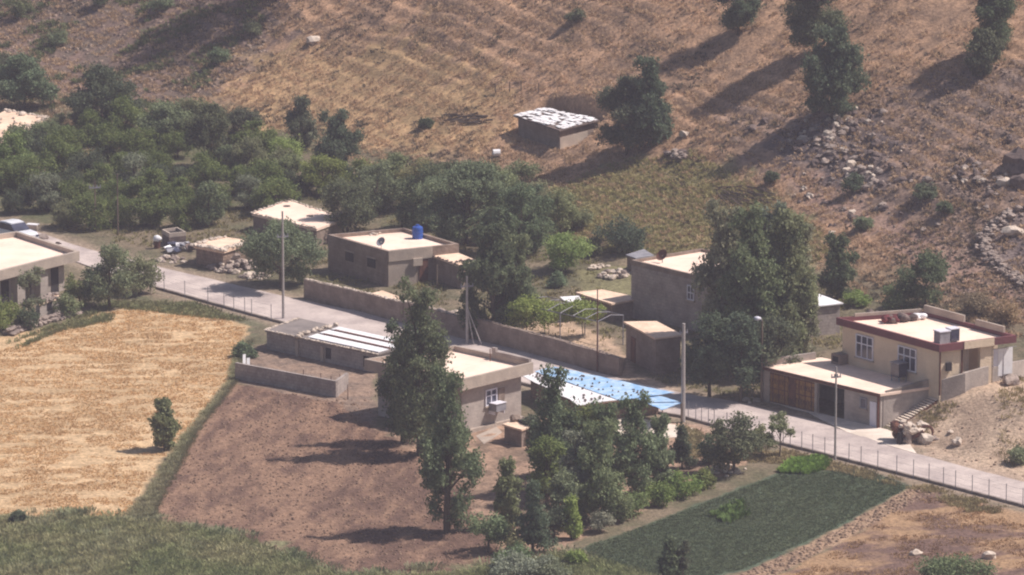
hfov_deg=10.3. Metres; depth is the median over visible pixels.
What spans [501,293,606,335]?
vine
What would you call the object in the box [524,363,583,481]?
tree
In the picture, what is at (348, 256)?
window
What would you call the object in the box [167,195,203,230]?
orchard tree
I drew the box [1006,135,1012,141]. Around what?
rock
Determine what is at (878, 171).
rock
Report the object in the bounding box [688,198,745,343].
poplar tree
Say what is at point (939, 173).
scree stones
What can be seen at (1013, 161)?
boulder
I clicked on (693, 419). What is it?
fence
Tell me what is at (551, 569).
shrub
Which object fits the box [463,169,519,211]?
tree
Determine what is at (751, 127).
rock
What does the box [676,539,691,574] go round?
sapling
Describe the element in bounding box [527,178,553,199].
bush
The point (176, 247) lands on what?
scrap heap
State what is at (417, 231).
water tank
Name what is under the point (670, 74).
scrub
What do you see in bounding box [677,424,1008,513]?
road weeds
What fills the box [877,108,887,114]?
rock
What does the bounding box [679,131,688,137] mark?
boulder
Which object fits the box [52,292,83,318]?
bush
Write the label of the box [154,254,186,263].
rubble pile
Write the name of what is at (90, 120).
orchard tree
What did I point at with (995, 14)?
tree
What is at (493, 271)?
tree
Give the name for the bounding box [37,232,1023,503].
road
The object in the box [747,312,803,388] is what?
tree
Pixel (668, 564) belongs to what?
tree
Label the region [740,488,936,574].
path stones
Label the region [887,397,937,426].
stairs
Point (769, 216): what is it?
poplar tree
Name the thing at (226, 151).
orchard tree
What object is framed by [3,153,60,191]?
orchard tree
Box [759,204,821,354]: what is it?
poplar tree
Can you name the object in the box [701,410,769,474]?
tree
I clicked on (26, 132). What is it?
orchard tree
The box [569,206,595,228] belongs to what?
bush
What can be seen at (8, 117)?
bare ground
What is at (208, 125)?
tree
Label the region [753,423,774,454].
sapling
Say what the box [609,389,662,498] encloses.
poplar tree
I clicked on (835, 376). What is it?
utility pole
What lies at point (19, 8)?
bush
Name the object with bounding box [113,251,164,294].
tree
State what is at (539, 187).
tree
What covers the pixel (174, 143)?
orchard tree
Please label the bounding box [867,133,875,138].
rock
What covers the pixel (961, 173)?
rock
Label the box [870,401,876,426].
door
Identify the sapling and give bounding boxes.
[147,397,182,449]
[559,493,584,539]
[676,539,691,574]
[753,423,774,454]
[763,411,795,456]
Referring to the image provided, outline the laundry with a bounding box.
[992,346,1016,375]
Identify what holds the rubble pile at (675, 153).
on the hillside
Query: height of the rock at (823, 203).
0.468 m
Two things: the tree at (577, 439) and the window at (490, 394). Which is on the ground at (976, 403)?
the tree at (577, 439)
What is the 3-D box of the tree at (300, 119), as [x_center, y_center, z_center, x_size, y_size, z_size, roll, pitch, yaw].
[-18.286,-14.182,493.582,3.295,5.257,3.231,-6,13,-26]
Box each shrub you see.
[485,547,550,574]
[533,554,572,574]
[546,270,568,287]
[563,548,588,563]
[586,509,616,531]
[625,489,650,518]
[653,469,708,500]
[691,466,716,489]
[840,289,872,306]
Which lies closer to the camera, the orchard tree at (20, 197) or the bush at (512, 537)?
the bush at (512, 537)
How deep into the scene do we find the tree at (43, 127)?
497.88 m
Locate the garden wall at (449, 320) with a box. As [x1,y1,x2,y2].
[403,300,470,338]
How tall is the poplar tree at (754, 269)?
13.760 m
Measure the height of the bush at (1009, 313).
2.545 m
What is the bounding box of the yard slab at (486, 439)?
[476,427,501,443]
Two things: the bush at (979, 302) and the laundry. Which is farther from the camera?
the bush at (979, 302)
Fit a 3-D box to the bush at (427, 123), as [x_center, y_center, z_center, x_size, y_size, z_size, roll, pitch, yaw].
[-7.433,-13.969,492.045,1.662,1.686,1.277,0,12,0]
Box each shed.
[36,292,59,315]
[264,317,394,372]
[433,253,474,288]
[523,367,673,420]
[623,321,681,373]
[626,249,653,271]
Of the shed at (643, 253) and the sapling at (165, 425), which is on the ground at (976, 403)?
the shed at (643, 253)
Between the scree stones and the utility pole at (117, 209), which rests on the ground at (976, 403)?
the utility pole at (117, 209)
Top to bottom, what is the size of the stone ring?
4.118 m
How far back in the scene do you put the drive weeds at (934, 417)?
400.47 m
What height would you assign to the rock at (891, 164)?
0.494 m
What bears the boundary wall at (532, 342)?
on the ground at (976, 403)
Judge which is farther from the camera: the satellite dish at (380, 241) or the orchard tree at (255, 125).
the orchard tree at (255, 125)
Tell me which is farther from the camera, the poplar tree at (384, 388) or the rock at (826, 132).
the rock at (826, 132)
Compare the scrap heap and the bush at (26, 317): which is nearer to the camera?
the bush at (26, 317)
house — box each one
[0,231,79,305]
[250,198,343,245]
[328,228,458,286]
[364,345,532,432]
[631,248,720,330]
[836,305,1016,402]
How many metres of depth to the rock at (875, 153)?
457.12 m
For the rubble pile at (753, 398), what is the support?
on the ground at (976, 403)
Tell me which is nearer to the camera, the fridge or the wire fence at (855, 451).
the wire fence at (855, 451)
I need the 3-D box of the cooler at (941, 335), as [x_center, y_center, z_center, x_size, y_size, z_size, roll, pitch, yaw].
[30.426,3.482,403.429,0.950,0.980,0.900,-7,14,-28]
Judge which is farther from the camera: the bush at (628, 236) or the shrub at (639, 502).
the bush at (628, 236)
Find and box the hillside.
[0,0,1023,309]
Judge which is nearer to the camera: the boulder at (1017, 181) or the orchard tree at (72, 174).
the boulder at (1017, 181)
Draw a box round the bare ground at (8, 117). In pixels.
[0,108,49,140]
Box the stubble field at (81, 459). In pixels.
[0,307,252,516]
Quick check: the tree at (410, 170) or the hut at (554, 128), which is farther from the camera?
the hut at (554, 128)
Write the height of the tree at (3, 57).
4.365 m
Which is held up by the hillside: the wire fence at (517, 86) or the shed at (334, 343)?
the wire fence at (517, 86)
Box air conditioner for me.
[489,400,505,414]
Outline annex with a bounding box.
[806,294,843,335]
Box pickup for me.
[0,219,38,237]
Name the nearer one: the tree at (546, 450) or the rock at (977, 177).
the tree at (546, 450)
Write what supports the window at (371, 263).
in the house at (363, 255)
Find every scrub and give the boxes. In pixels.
[0,0,267,118]
[6,0,1023,336]
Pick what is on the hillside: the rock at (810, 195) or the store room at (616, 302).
the rock at (810, 195)
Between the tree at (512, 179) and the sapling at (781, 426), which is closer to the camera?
the sapling at (781, 426)
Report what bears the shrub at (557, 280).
on the ground at (976, 403)
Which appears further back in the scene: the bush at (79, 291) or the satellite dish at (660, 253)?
the bush at (79, 291)
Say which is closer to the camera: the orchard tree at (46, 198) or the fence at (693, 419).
the fence at (693, 419)
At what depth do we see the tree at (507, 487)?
375.82 m
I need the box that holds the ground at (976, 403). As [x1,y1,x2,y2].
[0,43,1023,574]
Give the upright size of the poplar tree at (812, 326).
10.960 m
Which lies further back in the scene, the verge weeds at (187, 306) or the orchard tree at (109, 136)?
the orchard tree at (109, 136)
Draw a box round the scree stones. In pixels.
[718,59,1023,308]
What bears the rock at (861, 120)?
on the hillside
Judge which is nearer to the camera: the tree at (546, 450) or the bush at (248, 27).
the tree at (546, 450)
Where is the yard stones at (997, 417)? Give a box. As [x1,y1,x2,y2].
[912,381,1023,476]
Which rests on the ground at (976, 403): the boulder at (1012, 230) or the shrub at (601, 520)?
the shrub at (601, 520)
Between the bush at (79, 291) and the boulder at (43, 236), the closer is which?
the bush at (79, 291)
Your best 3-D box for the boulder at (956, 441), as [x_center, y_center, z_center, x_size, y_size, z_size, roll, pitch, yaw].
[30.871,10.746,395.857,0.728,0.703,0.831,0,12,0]
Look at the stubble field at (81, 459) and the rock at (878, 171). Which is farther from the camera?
the rock at (878, 171)
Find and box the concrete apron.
[615,418,692,437]
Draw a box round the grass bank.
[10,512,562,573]
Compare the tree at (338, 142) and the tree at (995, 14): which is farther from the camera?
the tree at (338, 142)
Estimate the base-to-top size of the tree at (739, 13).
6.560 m
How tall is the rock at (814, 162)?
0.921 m
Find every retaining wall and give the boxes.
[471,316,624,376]
[941,366,988,400]
[991,360,1023,382]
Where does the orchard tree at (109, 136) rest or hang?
on the ground at (976, 403)
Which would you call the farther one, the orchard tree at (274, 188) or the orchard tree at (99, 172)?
the orchard tree at (99, 172)
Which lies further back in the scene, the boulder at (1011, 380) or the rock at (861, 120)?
the rock at (861, 120)
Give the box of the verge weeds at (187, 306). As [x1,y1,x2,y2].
[6,298,248,348]
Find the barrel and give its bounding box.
[492,149,500,155]
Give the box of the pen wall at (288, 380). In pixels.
[235,362,348,397]
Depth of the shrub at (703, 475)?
386.13 m
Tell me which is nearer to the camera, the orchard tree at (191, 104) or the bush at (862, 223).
the bush at (862, 223)
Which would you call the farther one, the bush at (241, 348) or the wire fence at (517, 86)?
the wire fence at (517, 86)
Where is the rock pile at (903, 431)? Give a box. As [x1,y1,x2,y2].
[890,420,938,444]
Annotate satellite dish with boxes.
[376,237,384,247]
[656,250,666,262]
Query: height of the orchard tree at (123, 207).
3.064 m
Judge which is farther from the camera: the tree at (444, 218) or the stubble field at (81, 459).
the tree at (444, 218)
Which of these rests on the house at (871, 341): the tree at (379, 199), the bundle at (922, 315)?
the bundle at (922, 315)
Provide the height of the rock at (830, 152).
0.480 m
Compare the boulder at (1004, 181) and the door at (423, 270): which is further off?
the door at (423, 270)
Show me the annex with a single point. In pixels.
(829, 309)
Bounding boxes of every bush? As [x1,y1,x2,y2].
[0,292,21,330]
[1,0,36,17]
[9,509,28,522]
[13,307,41,330]
[45,29,68,45]
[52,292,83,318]
[58,272,92,306]
[91,0,107,4]
[146,0,175,10]
[206,47,232,63]
[230,339,259,357]
[243,21,263,33]
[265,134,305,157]
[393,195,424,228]
[417,116,434,129]
[490,539,534,562]
[503,158,545,185]
[503,527,526,549]
[518,413,537,439]
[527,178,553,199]
[538,504,573,537]
[563,8,586,21]
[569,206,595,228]
[586,236,603,255]
[590,213,652,255]
[601,485,637,522]
[644,478,674,506]
[694,430,729,464]
[761,170,780,182]
[837,172,865,192]
[852,215,874,230]
[878,281,918,310]
[912,181,939,199]
[914,550,1001,574]
[935,200,954,213]
[952,289,1006,314]
[984,297,1022,323]
[1006,444,1023,465]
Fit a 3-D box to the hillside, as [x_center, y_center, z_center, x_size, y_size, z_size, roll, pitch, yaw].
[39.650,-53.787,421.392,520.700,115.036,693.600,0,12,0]
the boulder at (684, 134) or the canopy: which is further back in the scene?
the boulder at (684, 134)
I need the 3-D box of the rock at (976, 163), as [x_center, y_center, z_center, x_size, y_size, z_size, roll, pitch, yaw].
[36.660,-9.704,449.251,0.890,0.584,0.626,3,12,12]
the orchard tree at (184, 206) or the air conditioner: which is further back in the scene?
the orchard tree at (184, 206)
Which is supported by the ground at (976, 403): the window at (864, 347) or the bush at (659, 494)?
the bush at (659, 494)
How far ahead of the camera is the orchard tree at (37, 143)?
495.57 m
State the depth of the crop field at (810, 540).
377.45 m
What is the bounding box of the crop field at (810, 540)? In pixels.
[585,466,911,574]
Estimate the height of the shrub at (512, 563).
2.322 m
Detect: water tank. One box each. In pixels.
[412,224,422,239]
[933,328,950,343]
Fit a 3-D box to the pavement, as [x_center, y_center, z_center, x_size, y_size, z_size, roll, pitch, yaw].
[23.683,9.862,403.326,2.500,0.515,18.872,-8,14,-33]
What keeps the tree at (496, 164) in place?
on the ground at (976, 403)
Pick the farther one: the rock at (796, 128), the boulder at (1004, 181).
the rock at (796, 128)
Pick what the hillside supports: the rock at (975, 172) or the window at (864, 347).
the rock at (975, 172)
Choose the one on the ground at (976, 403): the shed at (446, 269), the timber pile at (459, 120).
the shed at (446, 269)
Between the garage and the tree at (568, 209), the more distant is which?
the tree at (568, 209)
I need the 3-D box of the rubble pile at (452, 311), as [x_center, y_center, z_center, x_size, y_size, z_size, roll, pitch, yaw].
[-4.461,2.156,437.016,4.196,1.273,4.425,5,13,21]
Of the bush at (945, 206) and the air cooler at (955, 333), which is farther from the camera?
the bush at (945, 206)
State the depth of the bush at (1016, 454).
391.53 m
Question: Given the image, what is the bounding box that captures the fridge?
[26,223,39,231]
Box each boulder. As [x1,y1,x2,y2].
[39,233,48,238]
[306,36,319,45]
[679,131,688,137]
[909,549,922,555]
[916,433,933,444]
[951,436,961,445]
[981,551,995,559]
[996,177,1009,185]
[1001,225,1023,236]
[1002,146,1023,173]
[1002,374,1019,385]
[1009,173,1023,190]
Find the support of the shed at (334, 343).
on the ground at (976, 403)
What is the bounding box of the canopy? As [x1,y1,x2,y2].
[639,396,681,420]
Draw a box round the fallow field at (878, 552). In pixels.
[780,491,1023,574]
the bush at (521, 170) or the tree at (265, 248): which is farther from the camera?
the bush at (521, 170)
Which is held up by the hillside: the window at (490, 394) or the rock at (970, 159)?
the rock at (970, 159)
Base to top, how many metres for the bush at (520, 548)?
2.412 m
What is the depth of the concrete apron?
403.03 m
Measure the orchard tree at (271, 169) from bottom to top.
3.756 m
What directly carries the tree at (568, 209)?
on the ground at (976, 403)
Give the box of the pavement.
[770,402,916,453]
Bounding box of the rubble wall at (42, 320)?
[3,307,83,334]
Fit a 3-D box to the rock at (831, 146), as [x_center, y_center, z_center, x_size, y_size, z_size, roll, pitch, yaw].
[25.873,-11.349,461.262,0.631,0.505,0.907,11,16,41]
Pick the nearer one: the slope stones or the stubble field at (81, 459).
the stubble field at (81, 459)
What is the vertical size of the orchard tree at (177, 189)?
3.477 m
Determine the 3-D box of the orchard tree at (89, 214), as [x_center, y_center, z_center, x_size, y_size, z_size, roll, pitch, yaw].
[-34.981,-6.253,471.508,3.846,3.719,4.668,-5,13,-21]
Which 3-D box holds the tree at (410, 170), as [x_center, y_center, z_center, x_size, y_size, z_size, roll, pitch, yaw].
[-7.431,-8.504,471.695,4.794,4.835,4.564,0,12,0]
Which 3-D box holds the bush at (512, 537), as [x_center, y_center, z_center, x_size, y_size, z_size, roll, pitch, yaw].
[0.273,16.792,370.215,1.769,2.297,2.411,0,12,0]
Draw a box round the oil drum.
[153,235,161,248]
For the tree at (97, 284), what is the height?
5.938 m
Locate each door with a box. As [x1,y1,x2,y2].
[419,259,427,281]
[631,336,635,362]
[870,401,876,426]
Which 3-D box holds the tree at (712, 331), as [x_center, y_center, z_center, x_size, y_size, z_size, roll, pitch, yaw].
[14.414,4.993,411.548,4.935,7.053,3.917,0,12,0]
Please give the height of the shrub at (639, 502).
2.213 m
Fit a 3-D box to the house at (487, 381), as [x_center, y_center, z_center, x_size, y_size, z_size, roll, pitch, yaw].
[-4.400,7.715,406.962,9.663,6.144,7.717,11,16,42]
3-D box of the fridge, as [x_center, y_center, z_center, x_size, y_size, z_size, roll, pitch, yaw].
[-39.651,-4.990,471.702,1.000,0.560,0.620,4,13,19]
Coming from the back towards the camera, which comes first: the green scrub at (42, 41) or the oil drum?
the green scrub at (42, 41)
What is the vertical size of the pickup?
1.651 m
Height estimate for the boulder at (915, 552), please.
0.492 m
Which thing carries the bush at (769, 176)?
on the hillside
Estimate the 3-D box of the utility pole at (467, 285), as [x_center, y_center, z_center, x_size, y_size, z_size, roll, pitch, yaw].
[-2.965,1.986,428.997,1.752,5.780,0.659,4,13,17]
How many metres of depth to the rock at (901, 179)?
452.07 m
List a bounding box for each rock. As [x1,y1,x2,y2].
[746,124,756,131]
[760,118,768,124]
[791,146,799,150]
[792,124,801,132]
[794,140,803,144]
[806,193,813,198]
[810,159,818,167]
[813,138,821,144]
[819,201,827,205]
[820,157,829,164]
[823,130,832,135]
[824,150,834,154]
[826,136,834,140]
[826,144,836,148]
[829,123,837,131]
[833,113,845,119]
[844,170,855,174]
[846,159,856,166]
[847,215,857,220]
[848,209,855,214]
[849,127,856,132]
[849,155,858,159]
[853,164,866,172]
[858,117,864,124]
[858,164,865,169]
[861,183,874,189]
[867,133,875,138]
[867,177,878,184]
[869,157,878,161]
[871,138,880,147]
[871,151,880,156]
[875,169,883,174]
[876,180,886,188]
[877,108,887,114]
[879,205,888,210]
[887,162,895,167]
[894,176,906,183]
[921,176,931,181]
[950,175,957,180]
[952,164,959,171]
[958,171,964,177]
[966,157,974,163]
[971,161,981,167]
[972,169,978,176]
[972,175,983,179]
[984,190,993,197]
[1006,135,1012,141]
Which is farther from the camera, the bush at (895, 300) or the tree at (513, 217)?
the tree at (513, 217)
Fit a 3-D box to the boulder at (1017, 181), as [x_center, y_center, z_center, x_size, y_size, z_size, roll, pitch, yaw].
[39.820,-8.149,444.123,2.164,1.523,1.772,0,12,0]
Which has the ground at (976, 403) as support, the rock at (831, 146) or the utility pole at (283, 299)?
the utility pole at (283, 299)
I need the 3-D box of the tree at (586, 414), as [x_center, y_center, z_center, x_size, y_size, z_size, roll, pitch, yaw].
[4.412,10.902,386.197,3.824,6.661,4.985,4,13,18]
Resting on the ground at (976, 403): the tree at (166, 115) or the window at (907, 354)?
the tree at (166, 115)
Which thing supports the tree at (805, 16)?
on the hillside
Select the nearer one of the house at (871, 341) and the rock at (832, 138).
the house at (871, 341)
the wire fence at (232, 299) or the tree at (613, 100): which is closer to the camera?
the wire fence at (232, 299)
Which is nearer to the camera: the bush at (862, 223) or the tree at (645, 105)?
the bush at (862, 223)
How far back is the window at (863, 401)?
402.82 m
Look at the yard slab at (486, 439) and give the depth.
401.63 m
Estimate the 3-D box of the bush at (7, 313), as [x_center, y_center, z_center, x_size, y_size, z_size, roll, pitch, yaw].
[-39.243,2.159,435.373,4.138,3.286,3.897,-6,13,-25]
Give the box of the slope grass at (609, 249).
[547,148,835,263]
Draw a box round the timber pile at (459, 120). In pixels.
[444,112,492,123]
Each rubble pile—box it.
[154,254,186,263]
[206,253,255,273]
[238,271,268,279]
[369,230,380,235]
[438,308,459,313]
[587,263,610,270]
[597,268,630,279]
[663,148,689,158]
[703,463,746,476]
[742,397,759,403]
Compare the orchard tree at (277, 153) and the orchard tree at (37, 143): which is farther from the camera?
the orchard tree at (37, 143)
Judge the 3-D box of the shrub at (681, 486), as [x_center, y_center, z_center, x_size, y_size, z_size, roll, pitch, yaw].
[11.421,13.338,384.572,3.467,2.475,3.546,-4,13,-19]
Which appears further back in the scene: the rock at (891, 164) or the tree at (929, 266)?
the rock at (891, 164)
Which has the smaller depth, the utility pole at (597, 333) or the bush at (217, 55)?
the utility pole at (597, 333)
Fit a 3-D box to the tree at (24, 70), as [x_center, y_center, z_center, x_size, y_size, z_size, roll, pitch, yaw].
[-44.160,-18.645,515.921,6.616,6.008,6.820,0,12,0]
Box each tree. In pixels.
[0,49,59,108]
[0,51,18,82]
[0,129,39,175]
[0,159,19,191]
[0,182,36,213]
[1,120,41,160]
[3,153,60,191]
[14,265,49,311]
[21,124,50,157]
[28,171,63,210]
[29,117,60,140]
[38,130,82,173]
[43,112,75,135]
[46,165,84,191]
[49,196,80,227]
[53,123,87,159]
[54,177,98,206]
[61,146,108,175]
[65,62,148,130]
[68,190,116,230]
[75,107,109,144]
[77,240,141,308]
[80,161,122,193]
[84,120,125,157]
[97,176,133,206]
[104,193,136,226]
[105,93,150,134]
[108,149,138,175]
[111,125,158,155]
[112,150,150,186]
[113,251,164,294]
[124,165,174,201]
[126,185,176,225]
[133,98,174,142]
[134,99,193,148]
[136,147,175,173]
[146,161,191,186]
[157,129,194,157]
[160,175,194,206]
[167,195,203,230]
[174,93,213,134]
[179,100,232,161]
[184,149,229,194]
[190,180,230,225]
[194,182,234,207]
[214,144,242,174]
[221,105,263,139]
[221,162,258,193]
[228,117,277,155]
[230,132,268,169]
[232,172,261,207]
[235,216,328,287]
[244,156,285,192]
[248,174,306,210]
[265,151,308,171]
[266,144,295,173]
[278,167,315,195]
[282,94,319,147]
[297,153,349,196]
[311,107,366,177]
[319,174,378,232]
[343,155,376,185]
[354,159,407,211]
[362,152,415,185]
[375,317,415,443]
[381,274,458,456]
[394,156,443,197]
[396,159,458,226]
[408,157,509,244]
[413,362,486,533]
[434,157,464,196]
[455,220,538,339]
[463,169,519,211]
[465,511,513,552]
[489,180,558,252]
[489,232,542,300]
[490,159,501,172]
[492,455,524,528]
[506,181,550,229]
[509,478,560,552]
[524,363,583,481]
[525,431,568,506]
[540,186,581,236]
[542,230,594,271]
[542,465,584,512]
[555,402,598,445]
[555,428,594,515]
[573,416,628,521]
[588,397,627,485]
[593,73,657,154]
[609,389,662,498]
[626,54,676,147]
[646,412,675,484]
[656,534,681,574]
[668,421,698,468]
[678,309,739,396]
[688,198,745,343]
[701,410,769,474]
[707,311,776,402]
[712,0,765,35]
[715,197,787,355]
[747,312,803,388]
[752,200,802,323]
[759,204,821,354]
[778,0,850,54]
[796,223,821,353]
[798,23,871,118]
[813,230,860,299]
[893,247,951,305]
[961,27,1005,76]
[968,0,1022,53]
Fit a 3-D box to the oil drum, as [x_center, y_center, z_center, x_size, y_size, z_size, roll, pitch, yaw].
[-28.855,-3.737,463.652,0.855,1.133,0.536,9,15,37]
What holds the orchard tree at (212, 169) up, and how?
on the ground at (976, 403)
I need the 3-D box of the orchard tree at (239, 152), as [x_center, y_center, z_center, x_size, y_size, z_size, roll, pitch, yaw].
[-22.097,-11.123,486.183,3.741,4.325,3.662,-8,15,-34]
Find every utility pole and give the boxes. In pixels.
[89,179,100,230]
[117,174,118,235]
[277,211,287,317]
[460,276,481,344]
[596,289,597,371]
[679,323,687,422]
[831,367,840,459]
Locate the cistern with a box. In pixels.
[162,227,185,246]
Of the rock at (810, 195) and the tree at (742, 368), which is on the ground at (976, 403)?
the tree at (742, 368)
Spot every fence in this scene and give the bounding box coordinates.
[155,286,1023,507]
[164,276,271,320]
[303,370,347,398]
[495,80,538,93]
[688,401,1023,506]
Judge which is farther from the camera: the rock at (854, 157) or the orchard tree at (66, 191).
the orchard tree at (66, 191)
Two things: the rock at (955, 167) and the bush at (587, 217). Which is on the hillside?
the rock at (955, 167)
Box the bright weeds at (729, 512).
[708,498,751,522]
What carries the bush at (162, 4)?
on the hillside
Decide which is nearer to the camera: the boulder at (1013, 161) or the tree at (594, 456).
the tree at (594, 456)
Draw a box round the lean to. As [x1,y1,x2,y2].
[560,296,580,320]
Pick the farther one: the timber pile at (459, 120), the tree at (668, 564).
the timber pile at (459, 120)
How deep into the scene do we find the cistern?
464.40 m
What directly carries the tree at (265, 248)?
on the ground at (976, 403)
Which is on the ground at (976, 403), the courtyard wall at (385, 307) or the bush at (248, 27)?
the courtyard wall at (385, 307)
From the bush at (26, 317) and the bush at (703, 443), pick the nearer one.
the bush at (703, 443)
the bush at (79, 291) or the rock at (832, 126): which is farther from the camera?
the rock at (832, 126)
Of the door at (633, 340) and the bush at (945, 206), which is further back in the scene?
the bush at (945, 206)
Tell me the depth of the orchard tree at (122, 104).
500.28 m
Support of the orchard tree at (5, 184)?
on the ground at (976, 403)
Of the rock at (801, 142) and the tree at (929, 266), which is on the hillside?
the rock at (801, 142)
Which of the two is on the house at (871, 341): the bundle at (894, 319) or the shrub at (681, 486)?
the bundle at (894, 319)
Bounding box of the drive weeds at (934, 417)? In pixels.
[913,375,1023,466]
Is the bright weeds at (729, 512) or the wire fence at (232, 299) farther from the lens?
the wire fence at (232, 299)
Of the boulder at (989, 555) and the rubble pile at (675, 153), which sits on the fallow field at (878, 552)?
the boulder at (989, 555)
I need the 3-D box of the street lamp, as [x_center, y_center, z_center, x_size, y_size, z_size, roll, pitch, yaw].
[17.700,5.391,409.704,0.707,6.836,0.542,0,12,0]
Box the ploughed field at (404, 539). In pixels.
[158,383,505,574]
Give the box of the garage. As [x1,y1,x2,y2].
[763,352,929,427]
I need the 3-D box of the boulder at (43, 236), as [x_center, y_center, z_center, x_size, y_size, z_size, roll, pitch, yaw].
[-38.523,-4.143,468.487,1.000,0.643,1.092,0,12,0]
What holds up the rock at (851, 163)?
on the hillside
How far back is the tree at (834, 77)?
463.54 m
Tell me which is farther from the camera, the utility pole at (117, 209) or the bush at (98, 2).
the bush at (98, 2)
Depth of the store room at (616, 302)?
435.26 m
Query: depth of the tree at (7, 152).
488.00 m
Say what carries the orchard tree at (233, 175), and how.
on the ground at (976, 403)
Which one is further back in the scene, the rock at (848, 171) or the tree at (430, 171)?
the tree at (430, 171)
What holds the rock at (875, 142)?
on the hillside
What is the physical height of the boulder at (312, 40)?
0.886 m
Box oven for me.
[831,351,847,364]
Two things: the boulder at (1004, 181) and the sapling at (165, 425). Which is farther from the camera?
the boulder at (1004, 181)
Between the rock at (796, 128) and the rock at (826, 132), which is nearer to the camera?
the rock at (826, 132)
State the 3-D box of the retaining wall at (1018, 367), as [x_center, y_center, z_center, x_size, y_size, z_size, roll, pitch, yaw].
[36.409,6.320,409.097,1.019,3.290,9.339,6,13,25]
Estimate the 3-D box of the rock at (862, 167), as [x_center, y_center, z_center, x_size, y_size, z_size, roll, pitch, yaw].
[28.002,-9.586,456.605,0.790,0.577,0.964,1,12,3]
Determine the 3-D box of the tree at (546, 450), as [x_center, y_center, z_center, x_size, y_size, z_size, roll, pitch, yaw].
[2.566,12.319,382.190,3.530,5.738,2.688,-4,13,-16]
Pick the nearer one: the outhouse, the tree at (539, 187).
the outhouse
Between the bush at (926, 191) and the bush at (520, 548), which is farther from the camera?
the bush at (926, 191)
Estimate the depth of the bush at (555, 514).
373.61 m
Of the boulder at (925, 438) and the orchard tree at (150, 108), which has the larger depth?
the orchard tree at (150, 108)
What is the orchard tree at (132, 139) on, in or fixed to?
on the ground at (976, 403)
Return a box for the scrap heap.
[164,241,194,251]
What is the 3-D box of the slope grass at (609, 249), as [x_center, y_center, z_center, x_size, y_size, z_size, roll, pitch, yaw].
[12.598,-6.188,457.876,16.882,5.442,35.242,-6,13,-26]
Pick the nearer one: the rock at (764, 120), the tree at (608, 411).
the tree at (608, 411)
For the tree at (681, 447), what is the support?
on the ground at (976, 403)
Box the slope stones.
[0,0,290,102]
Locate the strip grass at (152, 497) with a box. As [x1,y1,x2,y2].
[123,337,253,517]
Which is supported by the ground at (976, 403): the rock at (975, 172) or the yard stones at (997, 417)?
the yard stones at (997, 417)
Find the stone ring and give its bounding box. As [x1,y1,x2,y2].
[974,205,1023,285]
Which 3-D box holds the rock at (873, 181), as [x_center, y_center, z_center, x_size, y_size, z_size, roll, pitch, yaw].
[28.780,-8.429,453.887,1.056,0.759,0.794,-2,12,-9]
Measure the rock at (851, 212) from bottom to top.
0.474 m
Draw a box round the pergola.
[522,296,623,344]
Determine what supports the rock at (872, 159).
on the hillside
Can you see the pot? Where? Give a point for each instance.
(514, 417)
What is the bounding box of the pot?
[510,414,519,421]
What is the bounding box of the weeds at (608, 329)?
[0,134,849,401]
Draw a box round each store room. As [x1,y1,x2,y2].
[373,290,398,299]
[575,289,633,320]
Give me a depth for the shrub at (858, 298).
433.38 m
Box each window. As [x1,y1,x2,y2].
[344,249,353,261]
[366,256,375,268]
[484,387,496,407]
[685,284,694,302]
[854,333,873,362]
[858,397,867,410]
[897,345,916,374]
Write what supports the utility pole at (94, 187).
on the ground at (976, 403)
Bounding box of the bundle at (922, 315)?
[914,313,926,319]
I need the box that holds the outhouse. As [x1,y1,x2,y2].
[502,421,530,446]
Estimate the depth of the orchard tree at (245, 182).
474.93 m
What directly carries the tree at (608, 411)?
on the ground at (976, 403)
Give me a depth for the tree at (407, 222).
464.41 m
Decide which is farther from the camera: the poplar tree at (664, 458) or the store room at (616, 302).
the store room at (616, 302)
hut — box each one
[190,235,250,268]
[513,107,598,148]
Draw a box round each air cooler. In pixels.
[890,360,907,382]
[945,326,960,341]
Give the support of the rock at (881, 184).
on the hillside
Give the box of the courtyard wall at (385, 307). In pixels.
[304,278,402,322]
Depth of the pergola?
427.90 m
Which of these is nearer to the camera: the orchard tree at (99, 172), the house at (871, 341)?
the house at (871, 341)
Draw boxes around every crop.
[776,453,832,474]
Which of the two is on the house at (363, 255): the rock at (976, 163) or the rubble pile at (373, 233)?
the rubble pile at (373, 233)
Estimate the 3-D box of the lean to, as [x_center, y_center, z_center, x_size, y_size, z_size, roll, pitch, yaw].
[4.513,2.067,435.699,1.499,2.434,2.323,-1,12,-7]
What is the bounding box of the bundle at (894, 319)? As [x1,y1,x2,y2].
[880,312,918,323]
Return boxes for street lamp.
[754,316,762,401]

